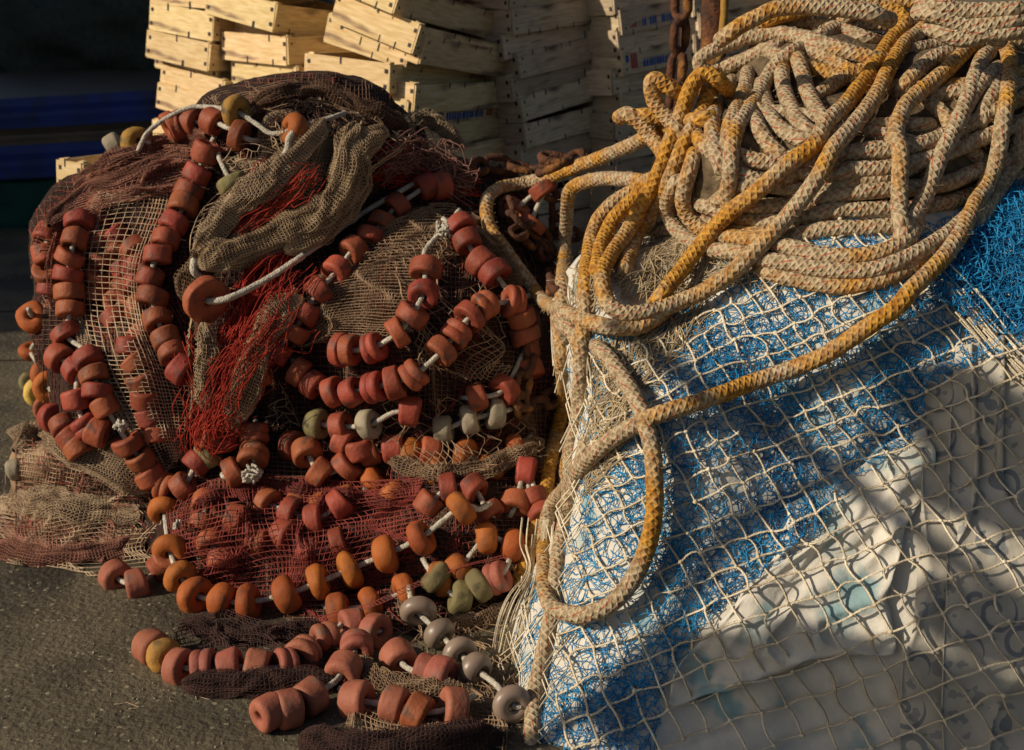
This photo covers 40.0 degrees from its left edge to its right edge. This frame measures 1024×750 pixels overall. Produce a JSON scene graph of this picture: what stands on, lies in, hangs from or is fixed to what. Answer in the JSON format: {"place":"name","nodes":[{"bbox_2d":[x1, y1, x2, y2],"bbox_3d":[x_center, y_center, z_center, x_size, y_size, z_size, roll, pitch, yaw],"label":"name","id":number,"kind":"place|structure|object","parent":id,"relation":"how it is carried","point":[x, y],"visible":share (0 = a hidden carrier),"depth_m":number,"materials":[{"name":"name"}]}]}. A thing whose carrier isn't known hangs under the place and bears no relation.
{"place":"outdoors","nodes":[
{"label":"outdoors","id":0,"kind":"place"},
{"bbox_2d":[0,235,569,749],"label":"ground","id":1,"kind":"structure","parent":0,"point":[42,707],"depth_m":3.07,"materials":[{"name":"asphalt"}]},
{"bbox_2d":[0,535,145,566],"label":"fishing net","id":2,"kind":"object","parent":1,"relation":"on","point":[29,553],"visible":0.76,"depth_m":3.57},
{"bbox_2d":[3,438,146,550],"bbox_3d":[-1.178,0.311,3.824,0.526,0.269,0.473,0,17,0],"label":"net heap","id":3,"kind":"object","parent":1,"relation":"on","point":[35,451],"visible":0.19,"depth_m":3.75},
{"bbox_2d":[0,482,142,531],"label":"fishing net","id":4,"kind":"object","parent":3,"relation":"on","point":[41,502],"visible":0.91,"depth_m":3.68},
{"bbox_2d":[6,419,151,494],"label":"fishing net","id":5,"kind":"object","parent":3,"relation":"on","point":[112,469],"visible":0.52,"depth_m":3.57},
{"bbox_2d":[0,441,160,575],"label":"fishing net","id":6,"kind":"object","parent":3,"relation":"on","point":[41,530],"visible":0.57,"depth_m":3.68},
{"bbox_2d":[131,621,343,685],"bbox_3d":[-0.578,0.601,3.075,0.497,0.089,0.262,-4,17,-12],"label":"float line","id":7,"kind":"object","parent":1,"relation":"on","point":[167,658],"visible":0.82,"depth_m":3.01,"materials":[{"name":"red plastic"}]},
{"bbox_2d":[180,665,340,699],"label":"fishing net","id":8,"kind":"object","parent":1,"relation":"on","point":[233,684],"visible":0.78,"depth_m":2.93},
{"bbox_2d":[15,71,570,636],"bbox_3d":[-0.523,-0.088,3.509,1.667,1.232,2.247,0,17,0],"label":"net heap","id":9,"kind":"object","parent":1,"relation":"on","point":[453,535],"visible":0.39,"depth_m":3.56,"materials":[{"name":"fabric"}]},
{"bbox_2d":[18,371,94,461],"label":"float line","id":10,"kind":"object","parent":9,"relation":"on","point":[52,420],"visible":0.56,"depth_m":3.57,"materials":[{"name":"red plastic"}]},
{"bbox_2d":[43,342,111,448],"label":"float line","id":11,"kind":"object","parent":9,"relation":"on","point":[88,427],"visible":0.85,"depth_m":3.51,"materials":[{"name":"plastic"}]},
{"bbox_2d":[42,146,192,230],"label":"fishing net","id":12,"kind":"object","parent":9,"relation":"on","point":[113,179],"visible":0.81,"depth_m":3.71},
{"bbox_2d":[50,208,209,501],"bbox_3d":[-1.003,-0.045,3.569,0.533,0.696,0.236,14,22,39],"label":"float line","id":13,"kind":"object","parent":9,"relation":"on","point":[69,290],"visible":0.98,"depth_m":3.52,"materials":[{"name":"plastic"}]},
{"bbox_2d":[80,156,191,471],"bbox_3d":[-0.978,-0.183,3.669,0.314,0.775,0.506,0,17,0],"label":"fishing net","id":14,"kind":"object","parent":9,"relation":"on","point":[139,356],"visible":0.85,"depth_m":3.57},
{"bbox_2d":[115,336,172,442],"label":"float line","id":15,"kind":"object","parent":9,"relation":"on","point":[139,401],"visible":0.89,"depth_m":3.51,"materials":[{"name":"plastic"}]},
{"bbox_2d":[69,144,228,213],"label":"fishing net","id":16,"kind":"object","parent":9,"relation":"on","point":[142,186],"visible":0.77,"depth_m":3.69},
{"bbox_2d":[135,136,221,385],"bbox_3d":[-0.861,-0.298,3.587,0.183,0.578,0.410,2,17,5],"label":"float line","id":17,"kind":"object","parent":9,"relation":"on","point":[181,210],"visible":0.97,"depth_m":3.55,"materials":[{"name":"plastic"}]},
{"bbox_2d":[136,94,347,151],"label":"float line","id":18,"kind":"object","parent":9,"relation":"on","point":[232,108],"visible":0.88,"depth_m":3.60,"materials":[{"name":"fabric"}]},
{"bbox_2d":[182,253,305,322],"bbox_3d":[-0.666,-0.215,3.512,0.307,0.162,0.112,-3,17,-9],"label":"disc float","id":19,"kind":"object","parent":9,"relation":"on","point":[207,298],"visible":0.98,"depth_m":3.47,"materials":[{"name":"plastic"}]},
{"bbox_2d":[219,292,304,424],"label":"fishing net","id":20,"kind":"object","parent":9,"relation":"on","point":[251,393],"visible":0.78,"depth_m":3.48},
{"bbox_2d":[177,257,334,457],"bbox_3d":[-0.625,-0.040,3.479,0.421,0.474,0.097,-11,20,-32],"label":"twine","id":21,"kind":"object","parent":20,"relation":"on","point":[233,364],"visible":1,"depth_m":3.45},
{"bbox_2d":[197,121,363,272],"bbox_3d":[-0.571,-0.446,3.538,0.457,0.354,0.108,-8,19,-26],"label":"fishing net","id":22,"kind":"object","parent":9,"relation":"on","point":[324,208],"visible":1,"depth_m":3.56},
{"bbox_2d":[192,117,327,253],"bbox_3d":[-0.638,-0.481,3.565,0.363,0.323,0.092,-5,18,-17],"label":"fishing net","id":23,"kind":"object","parent":22,"relation":"on","point":[250,191],"visible":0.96,"depth_m":3.55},
{"bbox_2d":[222,499,350,564],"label":"float line","id":24,"kind":"object","parent":9,"relation":"on","point":[335,535],"visible":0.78,"depth_m":3.39,"materials":[{"name":"plastic"}]},
{"bbox_2d":[223,121,363,240],"bbox_3d":[-0.575,-0.477,3.606,0.444,0.332,0.140,-7,18,-21],"label":"fishing net","id":25,"kind":"object","parent":9,"relation":"on","point":[325,143],"visible":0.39,"depth_m":3.60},
{"bbox_2d":[172,169,340,453],"bbox_3d":[-0.622,-0.164,3.576,0.154,0.685,0.538,16,23,42],"label":"twine","id":26,"kind":"object","parent":25,"relation":"on","point":[241,322],"visible":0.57,"depth_m":3.52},
{"bbox_2d":[166,476,437,609],"bbox_3d":[-0.519,0.388,3.414,0.698,0.258,0.327,0,17,0],"label":"fishing net","id":27,"kind":"object","parent":9,"relation":"on","point":[249,518],"visible":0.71,"depth_m":3.39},
{"bbox_2d":[253,487,355,535],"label":"float line","id":28,"kind":"object","parent":9,"relation":"on","point":[340,506],"visible":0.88,"depth_m":3.42,"materials":[{"name":"plastic"}]},
{"bbox_2d":[147,491,491,620],"bbox_3d":[-0.533,0.407,3.354,0.908,0.294,0.359,6,18,18],"label":"float line","id":29,"kind":"object","parent":9,"relation":"on","point":[189,586],"visible":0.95,"depth_m":3.29,"materials":[{"name":"orange plastic"}]},
{"bbox_2d":[278,428,370,487],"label":"float line","id":30,"kind":"object","parent":9,"relation":"on","point":[301,449],"visible":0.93,"depth_m":3.48,"materials":[{"name":"plastic"}]},
{"bbox_2d":[251,79,410,136],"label":"fishing net","id":31,"kind":"object","parent":9,"relation":"on","point":[273,96],"visible":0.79,"depth_m":3.70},
{"bbox_2d":[282,124,389,255],"bbox_3d":[-0.438,-0.473,3.598,0.328,0.317,0.085,-12,21,-34],"label":"fishing net","id":32,"kind":"object","parent":9,"relation":"on","point":[373,137],"visible":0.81,"depth_m":3.60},
{"bbox_2d":[260,171,453,387],"bbox_3d":[-0.400,-0.255,3.631,0.663,0.486,0.123,-15,22,-40],"label":"float line","id":33,"kind":"object","parent":9,"relation":"on","point":[436,186],"visible":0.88,"depth_m":3.58,"materials":[{"name":"plastic"}]},
{"bbox_2d":[303,395,421,440],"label":"float line","id":34,"kind":"object","parent":9,"relation":"on","point":[320,423],"visible":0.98,"depth_m":3.47,"materials":[{"name":"plastic"}]},
{"bbox_2d":[293,203,481,347],"bbox_3d":[-0.271,-0.256,3.617,0.292,0.324,0.543,13,22,37],"label":"fishing net","id":35,"kind":"object","parent":9,"relation":"on","point":[357,272],"visible":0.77,"depth_m":3.54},
{"bbox_2d":[327,208,461,367],"bbox_3d":[-0.240,-0.206,3.498,0.449,0.346,0.234,-13,21,-37],"label":"float line","id":36,"kind":"object","parent":9,"relation":"on","point":[344,349],"visible":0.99,"depth_m":3.43,"materials":[{"name":"plastic"}]},
{"bbox_2d":[284,284,530,407],"bbox_3d":[-0.252,-0.060,3.469,0.628,0.296,0.239,-2,17,-5],"label":"float line","id":37,"kind":"object","parent":9,"relation":"on","point":[476,312],"visible":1,"depth_m":3.43,"materials":[{"name":"plastic"}]},
{"bbox_2d":[371,127,480,209],"bbox_3d":[-0.244,-0.547,3.738,0.315,0.210,0.142,-5,18,-16],"label":"twine","id":38,"kind":"object","parent":9,"relation":"on","point":[417,152],"visible":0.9,"depth_m":3.74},
{"bbox_2d":[413,471,503,523],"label":"float line","id":39,"kind":"object","parent":9,"relation":"on","point":[472,487],"visible":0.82,"depth_m":3.36,"materials":[{"name":"plastic"}]},
{"bbox_2d":[381,436,544,481],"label":"fishing net","id":40,"kind":"object","parent":9,"relation":"on","point":[398,464],"visible":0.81,"depth_m":3.44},
{"bbox_2d":[420,557,512,615],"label":"float line","id":41,"kind":"object","parent":9,"relation":"on","point":[490,580],"visible":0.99,"depth_m":3.24,"materials":[{"name":"green plastic"}]},
{"bbox_2d":[428,522,524,596],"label":"float line","id":42,"kind":"object","parent":9,"relation":"on","point":[487,538],"visible":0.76,"depth_m":3.29,"materials":[{"name":"orange plastic"}]},
{"bbox_2d":[441,211,540,347],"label":"float line","id":43,"kind":"object","parent":9,"relation":"on","point":[485,266],"visible":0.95,"depth_m":3.52,"materials":[{"name":"plastic"}]},
{"bbox_2d":[249,628,373,733],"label":"float line","id":44,"kind":"object","parent":1,"relation":"on","point":[286,709],"visible":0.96,"depth_m":2.84,"materials":[{"name":"red plastic"}]},
{"bbox_2d":[297,715,505,749],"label":"fishing net","id":45,"kind":"object","parent":1,"relation":"on","point":[468,734],"visible":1,"depth_m":2.71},
{"bbox_2d":[337,679,476,728],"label":"float line","id":46,"kind":"object","parent":1,"relation":"on","point":[395,704],"visible":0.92,"depth_m":2.83,"materials":[{"name":"plastic"}]},
{"bbox_2d":[379,637,458,681],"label":"float line","id":47,"kind":"object","parent":1,"relation":"on","point":[398,654],"visible":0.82,"depth_m":2.98,"materials":[{"name":"pink plastic"}]},
{"bbox_2d":[400,585,530,723],"bbox_3d":[-0.123,0.590,3.048,0.092,0.108,0.558,-10,19,-28],"label":"float line","id":48,"kind":"object","parent":1,"relation":"on","point":[474,664],"visible":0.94,"depth_m":3.02,"materials":[{"name":"beige plastic"}]},
{"bbox_2d":[510,186,1023,749],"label":"covered bale","id":49,"kind":"object","parent":1,"relation":"on","point":[808,712],"visible":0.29,"depth_m":2.82},
{"bbox_2d":[498,338,595,743],"bbox_3d":[0.066,0.336,2.983,0.233,0.695,0.701,4,18,14],"label":"gathered pale net","id":50,"kind":"object","parent":49,"relation":"on","point":[560,377],"visible":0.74,"depth_m":3.03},
{"bbox_2d":[593,213,723,310],"bbox_3d":[0.325,-0.270,3.132,0.243,0.214,0.400,-6,18,-18],"label":"twine","id":51,"kind":"object","parent":49,"relation":"on","point":[651,266],"visible":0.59,"depth_m":3.09,"materials":[{"name":"fabric"}]},
{"bbox_2d":[479,0,1023,745],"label":"rope coil","id":52,"kind":"object","parent":49,"relation":"on","point":[787,134],"visible":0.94,"depth_m":2.99,"materials":[{"name":"fabric"}]},
{"bbox_2d":[514,189,1023,749],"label":"tangled blue net","id":53,"kind":"object","parent":49,"relation":"on","point":[726,359],"visible":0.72,"depth_m":2.83,"materials":[{"name":"fabric"}]},
{"bbox_2d":[580,399,639,501],"bbox_3d":[0.193,0.155,2.962,0.077,0.253,0.334,-9,19,-26],"label":"twine","id":54,"kind":"object","parent":53,"relation":"on","point":[600,476],"visible":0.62,"depth_m":2.93,"materials":[{"name":"fabric"}]},
{"bbox_2d":[585,281,724,436],"bbox_3d":[0.303,-0.018,2.982,0.284,0.318,0.303,-4,17,-13],"label":"twine","id":55,"kind":"object","parent":53,"relation":"on","point":[614,403],"visible":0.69,"depth_m":2.97,"materials":[{"name":"fabric"}]},
{"bbox_2d":[555,217,1023,749],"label":"coarse pale net","id":56,"kind":"object","parent":53,"relation":"on","point":[828,535],"visible":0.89,"depth_m":2.78,"materials":[{"name":"fabric"}]},
{"bbox_2d":[669,426,935,706],"bbox_3d":[0.578,0.382,2.780,0.538,0.509,0.267,0,17,0],"label":"crumpled cloth","id":57,"kind":"object","parent":49,"relation":"on","point":[848,633],"visible":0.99,"depth_m":2.74,"materials":[{"name":"fabric"}]},
{"bbox_2d":[900,359,956,749],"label":"printed cloth","id":58,"kind":"object","parent":49,"relation":"on","point":[920,710],"visible":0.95,"depth_m":2.70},
{"bbox_2d":[925,178,1023,341],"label":"tangled blue net","id":59,"kind":"object","parent":49,"relation":"on","point":[1002,283],"visible":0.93,"depth_m":2.83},
{"bbox_2d":[941,331,1023,749],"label":"printed cloth","id":60,"kind":"object","parent":49,"relation":"on","point":[969,728],"visible":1,"depth_m":2.70,"materials":[{"name":"fabric"}]},
{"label":"fish crate","id":61,"kind":"object","parent":1,"relation":"on","visible":0},
{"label":"fish crate","id":62,"kind":"object","parent":61,"relation":"on","visible":0},
{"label":"fish crate","id":63,"kind":"object","parent":62,"relation":"on","visible":0},
{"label":"fish crate","id":64,"kind":"object","parent":63,"relation":"on","visible":0},
{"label":"fish crate","id":65,"kind":"object","parent":64,"relation":"on","visible":0},
{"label":"fish crate","id":66,"kind":"object","parent":65,"relation":"on","visible":0},
{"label":"fish crate","id":67,"kind":"object","parent":66,"relation":"on","visible":0},
{"bbox_2d":[152,118,164,135],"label":"fish crate","id":68,"kind":"object","parent":67,"relation":"on","point":[158,129],"visible":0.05,"depth_m":5.34,"materials":[{"name":"brown wood"}]},
{"bbox_2d":[156,81,203,111],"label":"fish crate","id":69,"kind":"object","parent":68,"relation":"on","point":[170,97],"visible":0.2,"depth_m":5.24,"materials":[{"name":"brown wood"}]},
{"bbox_2d":[160,64,231,93],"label":"fish crate","id":70,"kind":"object","parent":69,"relation":"on","point":[195,82],"visible":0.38,"depth_m":5.18,"materials":[{"name":"brown wood"}]},
{"bbox_2d":[155,59,230,79],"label":"fish crate","id":71,"kind":"object","parent":70,"relation":"on","point":[216,74],"visible":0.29,"depth_m":5.17,"materials":[{"name":"brown wood"}]},
{"bbox_2d":[145,29,230,71],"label":"fish crate","id":72,"kind":"object","parent":71,"relation":"on","point":[195,53],"visible":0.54,"depth_m":5.12,"materials":[{"name":"brown wood"}]},
{"bbox_2d":[149,3,233,40],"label":"fish crate","id":73,"kind":"object","parent":72,"relation":"on","point":[198,23],"visible":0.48,"depth_m":5.09,"materials":[{"name":"brown wood"}]},
{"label":"fish crate","id":74,"kind":"object","parent":1,"relation":"on","visible":0},
{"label":"fish crate","id":75,"kind":"object","parent":74,"relation":"on","visible":0},
{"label":"fish crate","id":76,"kind":"object","parent":75,"relation":"on","visible":0},
{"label":"fish crate","id":77,"kind":"object","parent":76,"relation":"on","visible":0},
{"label":"fish crate","id":78,"kind":"object","parent":77,"relation":"on","visible":0},
{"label":"fish crate","id":79,"kind":"object","parent":78,"relation":"on","visible":0},
{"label":"fish crate","id":80,"kind":"object","parent":79,"relation":"on","visible":0},
{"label":"fish crate","id":81,"kind":"object","parent":80,"relation":"on","visible":0},
{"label":"fish crate","id":82,"kind":"object","parent":81,"relation":"on","visible":0},
{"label":"fish crate","id":83,"kind":"object","parent":82,"relation":"on","visible":0},
{"bbox_2d":[231,60,303,83],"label":"fish crate","id":84,"kind":"object","parent":83,"relation":"on","point":[240,70],"visible":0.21,"depth_m":4.99,"materials":[{"name":"brown wood"}]},
{"bbox_2d":[221,30,351,66],"bbox_3d":[-0.748,-1.200,5.125,0.361,0.112,0.504,15,22,38],"label":"fish crate","id":85,"kind":"object","parent":84,"relation":"on","point":[284,50],"visible":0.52,"depth_m":4.92,"materials":[{"name":"brown wood"}]},
{"bbox_2d":[234,22,324,36],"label":"fish crate","id":86,"kind":"object","parent":85,"relation":"on","point":[241,28],"visible":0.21,"depth_m":5.00,"materials":[{"name":"brown wood"}]},
{"bbox_2d":[205,0,333,34],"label":"fish crate","id":87,"kind":"object","parent":86,"relation":"on","point":[272,16],"visible":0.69,"depth_m":4.89,"materials":[{"name":"brown wood"}]},
{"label":"fish crate","id":88,"kind":"object","parent":1,"relation":"on","visible":0},
{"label":"fish crate","id":89,"kind":"object","parent":88,"relation":"on","visible":0},
{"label":"fish crate","id":90,"kind":"object","parent":89,"relation":"on","visible":0},
{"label":"fish crate","id":91,"kind":"object","parent":90,"relation":"on","visible":0},
{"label":"fish crate","id":92,"kind":"object","parent":91,"relation":"on","visible":0},
{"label":"fish crate","id":93,"kind":"object","parent":92,"relation":"on","visible":0},
{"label":"fish crate","id":94,"kind":"object","parent":93,"relation":"on","visible":0},
{"bbox_2d":[431,137,504,166],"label":"fish crate","id":95,"kind":"object","parent":94,"relation":"on","point":[483,149],"visible":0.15,"depth_m":4.85,"materials":[{"name":"brown wood"}]},
{"bbox_2d":[425,112,498,148],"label":"fish crate","id":96,"kind":"object","parent":95,"relation":"on","point":[472,130],"visible":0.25,"depth_m":4.84,"materials":[{"name":"brown wood"}]},
{"bbox_2d":[392,97,496,119],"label":"fish crate","id":97,"kind":"object","parent":96,"relation":"on","point":[404,104],"visible":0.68,"depth_m":4.75,"materials":[{"name":"brown wood"}]},
{"bbox_2d":[391,81,499,112],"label":"fish crate","id":98,"kind":"object","parent":97,"relation":"on","point":[450,97],"visible":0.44,"depth_m":4.65,"materials":[{"name":"brown wood"}]},
{"bbox_2d":[304,52,484,94],"bbox_3d":[-0.386,-1.034,4.785,0.360,0.112,0.563,14,20,30],"label":"fish crate","id":99,"kind":"object","parent":98,"relation":"on","point":[387,76],"visible":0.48,"depth_m":4.57,"materials":[{"name":"brown wood"}]},
{"bbox_2d":[323,12,491,78],"bbox_3d":[-0.324,-1.118,4.811,0.361,0.112,0.564,25,19,28],"label":"fish crate","id":100,"kind":"object","parent":99,"relation":"on","point":[346,38],"visible":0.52,"depth_m":4.60,"materials":[{"name":"brown wood"}]},
{"bbox_2d":[340,18,502,76],"bbox_3d":[-0.274,-1.125,4.778,0.359,0.112,0.564,27,18,28],"label":"fish crate","id":101,"kind":"object","parent":100,"relation":"on","point":[453,55],"visible":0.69,"depth_m":4.62,"materials":[{"name":"brown wood"}]},
{"bbox_2d":[331,0,496,54],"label":"fish crate","id":102,"kind":"object","parent":101,"relation":"on","point":[405,34],"visible":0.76,"depth_m":4.51,"materials":[{"name":"brown wood"}]},
{"bbox_2d":[359,0,493,37],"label":"fish crate","id":103,"kind":"object","parent":102,"relation":"on","point":[460,17],"visible":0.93,"depth_m":4.61,"materials":[{"name":"brown wood"}]},
{"label":"water","id":104,"kind":"structure","parent":0,"visible":0},
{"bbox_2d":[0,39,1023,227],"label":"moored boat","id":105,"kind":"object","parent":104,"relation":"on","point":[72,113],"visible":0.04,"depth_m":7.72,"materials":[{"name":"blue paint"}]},
{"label":"fish crate","id":106,"kind":"object","parent":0,"visible":0},
{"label":"fish crate","id":107,"kind":"object","parent":106,"relation":"on","visible":0},
{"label":"fish crate","id":108,"kind":"object","parent":107,"relation":"on","visible":0},
{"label":"fish crate","id":109,"kind":"object","parent":108,"relation":"on","visible":0},
{"bbox_2d":[553,232,584,256],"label":"fish crate","id":110,"kind":"object","parent":109,"relation":"on","point":[576,247],"visible":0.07,"depth_m":5.16,"materials":[{"name":"wood"}]},
{"bbox_2d":[538,208,591,233],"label":"fish crate","id":111,"kind":"object","parent":110,"relation":"on","point":[581,218],"visible":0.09,"depth_m":5.12,"materials":[{"name":"wood"}]},
{"bbox_2d":[527,183,599,214],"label":"fish crate","id":112,"kind":"object","parent":111,"relation":"on","point":[582,198],"visible":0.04,"depth_m":5.11,"materials":[{"name":"wood"}]},
{"bbox_2d":[500,152,590,182],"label":"fish crate","id":113,"kind":"object","parent":112,"relation":"on","point":[572,177],"visible":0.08,"depth_m":5.08,"materials":[{"name":"wood"}]},
{"bbox_2d":[497,132,591,165],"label":"fish crate","id":114,"kind":"object","parent":113,"relation":"on","point":[517,152],"visible":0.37,"depth_m":4.97,"materials":[{"name":"wood"}]},
{"bbox_2d":[498,106,592,148],"bbox_3d":[0.077,-0.906,5.119,0.405,0.103,0.354,-23,21,-37],"label":"fish crate","id":115,"kind":"object","parent":114,"relation":"on","point":[544,129],"visible":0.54,"depth_m":4.95,"materials":[{"name":"wood"}]},
{"bbox_2d":[496,77,594,123],"bbox_3d":[0.072,-0.997,5.090,0.405,0.103,0.354,-24,20,-35],"label":"fish crate","id":116,"kind":"object","parent":115,"relation":"on","point":[522,108],"visible":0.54,"depth_m":4.92,"materials":[{"name":"wood"}]},
{"bbox_2d":[485,62,590,102],"bbox_3d":[0.037,-1.061,5.070,0.403,0.103,0.357,-21,21,-36],"label":"fish crate","id":117,"kind":"object","parent":116,"relation":"on","point":[511,88],"visible":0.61,"depth_m":4.88,"materials":[{"name":"wood"}]},
{"bbox_2d":[502,38,591,78],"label":"fish crate","id":118,"kind":"object","parent":117,"relation":"on","point":[521,64],"visible":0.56,"depth_m":4.88,"materials":[{"name":"wood"}]},
{"bbox_2d":[471,24,587,60],"bbox_3d":[0.011,-1.193,5.030,0.405,0.103,0.354,-21,21,-36],"label":"fish crate","id":119,"kind":"object","parent":118,"relation":"on","point":[507,45],"visible":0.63,"depth_m":4.86,"materials":[{"name":"wood"}]},
{"bbox_2d":[450,0,590,36],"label":"fish crate","id":120,"kind":"object","parent":119,"relation":"on","point":[514,22],"visible":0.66,"depth_m":4.84,"materials":[{"name":"wood"}]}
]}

